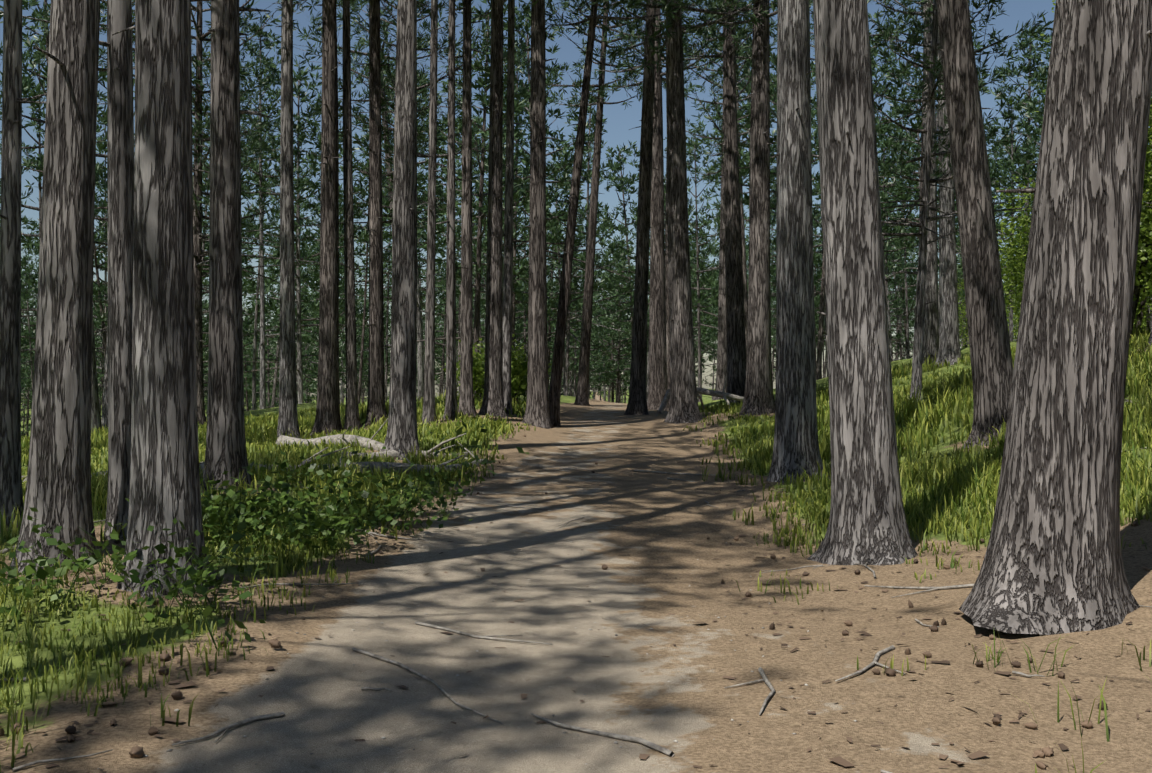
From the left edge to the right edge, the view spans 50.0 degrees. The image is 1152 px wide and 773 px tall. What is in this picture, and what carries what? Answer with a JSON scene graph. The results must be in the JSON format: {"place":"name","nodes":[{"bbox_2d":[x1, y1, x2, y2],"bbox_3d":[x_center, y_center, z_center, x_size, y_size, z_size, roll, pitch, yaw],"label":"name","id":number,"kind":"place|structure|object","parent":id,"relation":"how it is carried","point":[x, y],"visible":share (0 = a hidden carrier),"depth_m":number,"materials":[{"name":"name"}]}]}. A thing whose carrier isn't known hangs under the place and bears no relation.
{"place":"outdoors","nodes":[
{"label":"outdoors","id":0,"kind":"place"},
{"bbox_2d":[0,341,1151,772],"bbox_3d":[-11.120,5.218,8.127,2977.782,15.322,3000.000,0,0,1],"label":"ground","id":1,"kind":"structure","parent":0,"point":[644,545],"depth_m":6.89,"materials":[{"name":"brown soil"}]},
{"bbox_2d":[0,0,41,529],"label":"pine","id":2,"kind":"object","parent":1,"relation":"on","point":[11,494],"visible":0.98,"depth_m":10.82,"materials":[{"name":"brown plant"}]},
{"bbox_2d":[7,0,100,575],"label":"pine","id":3,"kind":"object","parent":1,"relation":"on","point":[58,488],"visible":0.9,"depth_m":8.70,"materials":[{"name":"brown plant"}]},
{"bbox_2d":[22,462,201,486],"bbox_3d":[-5.597,1.012,15.220,2.647,0.525,0.517,0,0,-39],"label":"fallen log","id":4,"kind":"object","parent":1,"relation":"on","point":[24,478],"depth_m":14.57,"materials":[{"name":"grey wood"}]},
{"bbox_2d":[94,0,133,539],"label":"pine","id":5,"kind":"object","parent":1,"relation":"on","point":[119,219],"visible":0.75,"depth_m":9.48,"materials":[{"name":"brown plant"}]},
{"bbox_2d":[112,0,220,597],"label":"pine","id":6,"kind":"object","parent":1,"relation":"on","point":[164,481],"visible":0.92,"depth_m":7.89,"materials":[{"name":"grey plant"}]},
{"bbox_2d":[200,0,272,491],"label":"pine","id":7,"kind":"object","parent":1,"relation":"on","point":[225,444],"visible":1,"depth_m":11.99,"materials":[{"name":"brown plant"}]},
{"bbox_2d":[0,418,528,649],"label":"undergrowth plants","id":8,"kind":"object","parent":1,"relation":"on","point":[344,526],"visible":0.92,"depth_m":9.38,"materials":[{"name":"green plant"}]},
{"bbox_2d":[272,0,300,438],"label":"pine","id":9,"kind":"object","parent":1,"relation":"on","point":[287,417],"visible":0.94,"depth_m":23.06,"materials":[{"name":"brown plant"}]},
{"bbox_2d":[276,419,387,451],"bbox_3d":[-3.666,0.704,18.568,2.620,0.670,0.693,0,0,34],"label":"fallen log","id":10,"kind":"object","parent":1,"relation":"on","point":[345,438],"visible":0.4,"depth_m":18.53,"materials":[{"name":"grey wood"}]},
{"bbox_2d":[199,441,487,478],"bbox_3d":[-2.543,0.955,15.466,0.980,0.550,5.759,0,0,23],"label":"fallen log","id":11,"kind":"object","parent":1,"relation":"on","point":[397,466],"visible":0.31,"depth_m":15.68,"materials":[{"name":"grey wood"}]},
{"bbox_2d":[273,0,443,437],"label":"pine","id":12,"kind":"object","parent":1,"relation":"on","point":[327,416],"visible":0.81,"depth_m":23.27,"materials":[{"name":"brown plant"}]},
{"bbox_2d":[356,0,394,426],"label":"pine","id":13,"kind":"object","parent":1,"relation":"on","point":[376,406],"visible":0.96,"depth_m":24.02,"materials":[{"name":"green plant"}]},
{"bbox_2d":[335,0,424,430],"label":"pine","id":14,"kind":"object","parent":1,"relation":"on","point":[352,417],"visible":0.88,"depth_m":23.61,"materials":[{"name":"brown plant"}]},
{"bbox_2d":[381,0,434,459],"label":"pine","id":15,"kind":"object","parent":1,"relation":"on","point":[402,434],"visible":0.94,"depth_m":17.80,"materials":[{"name":"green plant"}]},
{"bbox_2d":[346,433,474,460],"bbox_3d":[-2.379,0.882,17.808,2.046,0.441,0.776,0,0,-17],"label":"fallen log","id":16,"kind":"object","parent":1,"relation":"on","point":[394,454],"visible":0.23,"depth_m":17.71,"materials":[{"name":"grey wood"}]},
{"bbox_2d":[417,0,447,423],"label":"pine","id":17,"kind":"object","parent":1,"relation":"on","point":[429,412],"visible":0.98,"depth_m":22.61,"materials":[{"name":"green plant"}]},
{"bbox_2d":[436,0,473,419],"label":"pine","id":18,"kind":"object","parent":1,"relation":"on","point":[451,388],"visible":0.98,"depth_m":23.31,"materials":[{"name":"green plant"}]},
{"bbox_2d":[455,0,488,415],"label":"pine","id":19,"kind":"object","parent":1,"relation":"on","point":[466,402],"visible":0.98,"depth_m":24.53,"materials":[{"name":"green plant"}]},
{"bbox_2d":[97,501,856,772],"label":"path pebbles","id":20,"kind":"object","parent":1,"relation":"on","point":[564,732],"visible":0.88,"depth_m":7.07,"materials":[{"name":"grey stone"}]},
{"bbox_2d":[417,0,641,414],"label":"pine","id":21,"kind":"object","parent":1,"relation":"on","point":[508,269],"visible":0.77,"depth_m":26.06,"materials":[{"name":"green plant"}]},
{"bbox_2d":[478,0,588,417],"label":"pine","id":22,"kind":"object","parent":1,"relation":"on","point":[493,401],"visible":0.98,"depth_m":25.15,"materials":[{"name":"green plant"}]},
{"bbox_2d":[522,0,557,428],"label":"pine","id":23,"kind":"object","parent":1,"relation":"on","point":[537,412],"visible":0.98,"depth_m":24.62,"materials":[{"name":"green plant"}]},
{"bbox_2d":[0,396,1149,772],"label":"pine cones","id":24,"kind":"object","parent":1,"relation":"on","point":[836,760],"visible":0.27,"depth_m":6.32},
{"bbox_2d":[0,435,1149,769],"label":"pine cones","id":25,"kind":"object","parent":1,"relation":"on","point":[136,751],"visible":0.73,"depth_m":6.32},
{"bbox_2d":[0,0,1151,437],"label":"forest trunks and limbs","id":26,"kind":"object","parent":1,"relation":"on","point":[200,252],"visible":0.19,"depth_m":52.46,"materials":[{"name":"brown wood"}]},
{"bbox_2d":[0,0,1151,436],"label":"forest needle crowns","id":27,"kind":"object","parent":26,"relation":"attached to","point":[610,282],"visible":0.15,"depth_m":58.40,"materials":[{"name":"green plant"}]},
{"bbox_2d":[0,399,1151,772],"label":"fallen twigs","id":28,"kind":"object","parent":1,"relation":"on","point":[580,729],"visible":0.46,"depth_m":6.40,"materials":[{"name":"grey wood"}]},
{"bbox_2d":[503,0,692,426],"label":"pine","id":29,"kind":"object","parent":1,"relation":"on","point":[559,342],"visible":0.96,"depth_m":25.30,"materials":[{"name":"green plant"}]},
{"bbox_2d":[503,0,715,405],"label":"pine","id":30,"kind":"object","parent":1,"relation":"on","point":[582,398],"visible":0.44,"depth_m":40.36,"materials":[{"name":"green plant"}]},
{"bbox_2d":[624,0,661,414],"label":"pine","id":31,"kind":"object","parent":1,"relation":"on","point":[637,402],"visible":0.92,"depth_m":31.13,"materials":[{"name":"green plant"}]},
{"bbox_2d":[545,0,776,409],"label":"pine","id":32,"kind":"object","parent":1,"relation":"on","point":[657,359],"visible":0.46,"depth_m":37.73,"materials":[{"name":"green plant"}]},
{"bbox_2d":[578,0,752,403],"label":"pine","id":33,"kind":"object","parent":1,"relation":"on","point":[667,287],"visible":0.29,"depth_m":42.87,"materials":[{"name":"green plant"}]},
{"bbox_2d":[567,0,812,423],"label":"pine","id":34,"kind":"object","parent":1,"relation":"on","point":[683,407],"visible":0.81,"depth_m":26.96,"materials":[{"name":"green plant"}]},
{"bbox_2d":[656,376,743,415],"bbox_3d":[3.287,0.223,28.805,2.979,0.982,1.156,0,0,14],"label":"fallen log","id":35,"kind":"object","parent":1,"relation":"on","point":[709,392],"visible":0.56,"depth_m":28.82,"materials":[{"name":"grey wood"}]},
{"bbox_2d":[627,0,812,403],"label":"pine","id":36,"kind":"object","parent":1,"relation":"on","point":[736,349],"visible":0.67,"depth_m":33.59,"materials":[{"name":"brown plant"}]},
{"bbox_2d":[662,0,777,399],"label":"pine","id":37,"kind":"object","parent":1,"relation":"on","point":[721,372],"visible":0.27,"depth_m":49.70,"materials":[{"name":"green plant"}]},
{"bbox_2d":[683,0,896,415],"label":"pine","id":38,"kind":"object","parent":1,"relation":"on","point":[759,399],"visible":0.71,"depth_m":26.95,"materials":[{"name":"brown plant"}]},
{"bbox_2d":[766,0,829,482],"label":"pine","id":39,"kind":"object","parent":1,"relation":"on","point":[796,446],"visible":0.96,"depth_m":16.65,"materials":[{"name":"brown plant"}]},
{"bbox_2d":[474,94,1151,402],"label":"broadleaf stems","id":40,"kind":"object","parent":1,"relation":"on","point":[1137,293],"visible":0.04,"depth_m":31.06,"materials":[{"name":"green plant"}]},
{"bbox_2d":[435,0,1151,404],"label":"broadleaf crowns","id":41,"kind":"object","parent":40,"relation":"on","point":[1015,264],"visible":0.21,"depth_m":35.67,"materials":[{"name":"green plant"}]},
{"bbox_2d":[770,0,921,99],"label":"pine","id":42,"kind":"object","parent":1,"relation":"on","point":[872,61],"visible":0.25,"depth_m":44.22,"materials":[{"name":"green plant"}]},
{"bbox_2d":[807,0,917,565],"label":"pine","id":43,"kind":"object","parent":1,"relation":"on","point":[867,522],"visible":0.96,"depth_m":10.32,"materials":[{"name":"grey plant"}]},
{"bbox_2d":[894,0,971,363],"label":"pine","id":44,"kind":"object","parent":1,"relation":"on","point":[931,335],"visible":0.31,"depth_m":35.89,"materials":[{"name":"brown plant"}]},
{"bbox_2d":[881,0,1008,366],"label":"pine","id":45,"kind":"object","parent":1,"relation":"on","point":[949,346],"visible":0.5,"depth_m":32.23,"materials":[{"name":"brown plant"}]},
{"bbox_2d":[936,0,1012,448],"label":"pine","id":46,"kind":"object","parent":1,"relation":"on","point":[991,358],"visible":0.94,"depth_m":17.04,"materials":[{"name":"brown plant"}]},
{"bbox_2d":[959,0,1151,634],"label":"pine","id":47,"kind":"object","parent":1,"relation":"on","point":[1052,563],"visible":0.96,"depth_m":7.39,"materials":[{"name":"grey plant"}]},
{"bbox_2d":[1146,203,1151,348],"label":"pine","id":48,"kind":"object","parent":1,"relation":"on","point":[1150,338],"visible":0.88,"depth_m":24.61,"materials":[{"name":"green plant"}]},
{"bbox_2d":[0,322,1151,772],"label":"grass","id":49,"kind":"structure","parent":0,"point":[974,480],"depth_m":13.20,"materials":[{"name":"green plant"}]},
{"bbox_2d":[0,0,1151,396],"label":"sky","id":50,"kind":"structure","parent":0,"point":[620,119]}
]}

